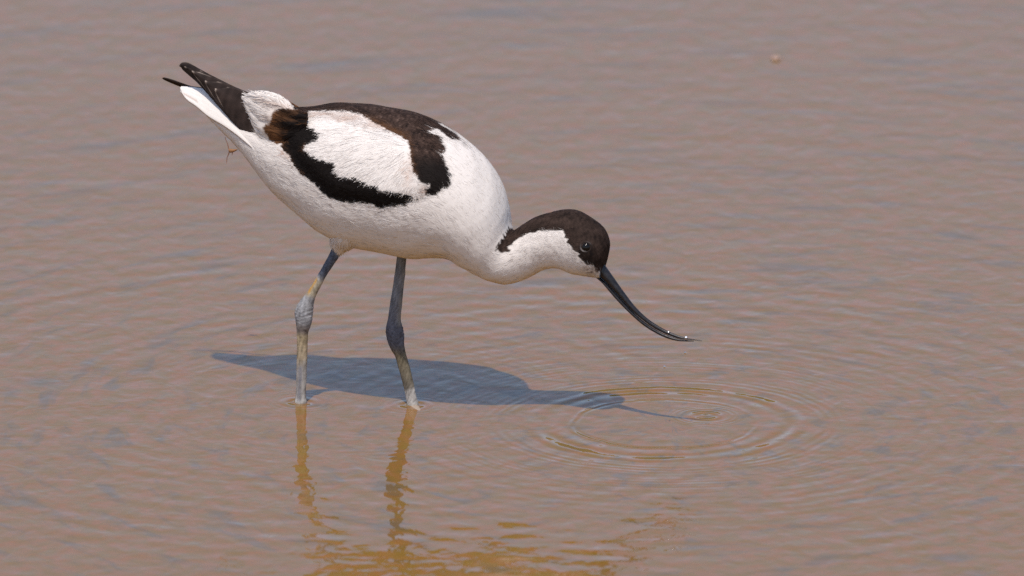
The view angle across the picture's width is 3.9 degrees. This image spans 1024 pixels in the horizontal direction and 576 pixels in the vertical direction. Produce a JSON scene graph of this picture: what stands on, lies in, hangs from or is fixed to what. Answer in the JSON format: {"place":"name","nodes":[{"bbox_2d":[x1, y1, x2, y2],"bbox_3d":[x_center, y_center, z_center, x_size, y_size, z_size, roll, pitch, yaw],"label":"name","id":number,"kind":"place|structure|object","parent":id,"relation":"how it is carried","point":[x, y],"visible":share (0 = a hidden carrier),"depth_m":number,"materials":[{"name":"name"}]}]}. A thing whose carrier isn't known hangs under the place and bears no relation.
{"place":"outdoors","nodes":[
{"label":"outdoors","id":0,"kind":"place"},
{"bbox_2d":[225,138,237,163],"bbox_3d":[-0.226,-0.111,12.087,0.010,0.022,0.004,0,15,0],"label":"insect","id":1,"kind":"object","parent":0,"point":[231,150],"visible":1,"depth_m":12.09},
{"bbox_2d":[0,0,1023,575],"bbox_3d":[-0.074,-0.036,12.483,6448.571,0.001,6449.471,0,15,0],"label":"water","id":2,"kind":"structure","parent":0,"point":[816,238],"depth_m":12.29,"materials":[{"name":"brown liquid"}]},
{"bbox_2d":[162,62,700,410],"bbox_3d":[-0.065,-0.030,11.952,0.450,0.283,0.110,4,15,13],"label":"avocet","id":3,"kind":"object","parent":2,"relation":"on","point":[401,185],"visible":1,"depth_m":11.91,"materials":[{"name":"white"}]},
{"bbox_2d":[771,55,780,60],"bbox_3d":[0.230,-0.200,13.093,0.009,0.005,0.013,0,15,0],"label":"floating scrap","id":4,"kind":"object","parent":2,"relation":"on","point":[776,58],"visible":1,"depth_m":13.09,"materials":[{"name":"beige"}]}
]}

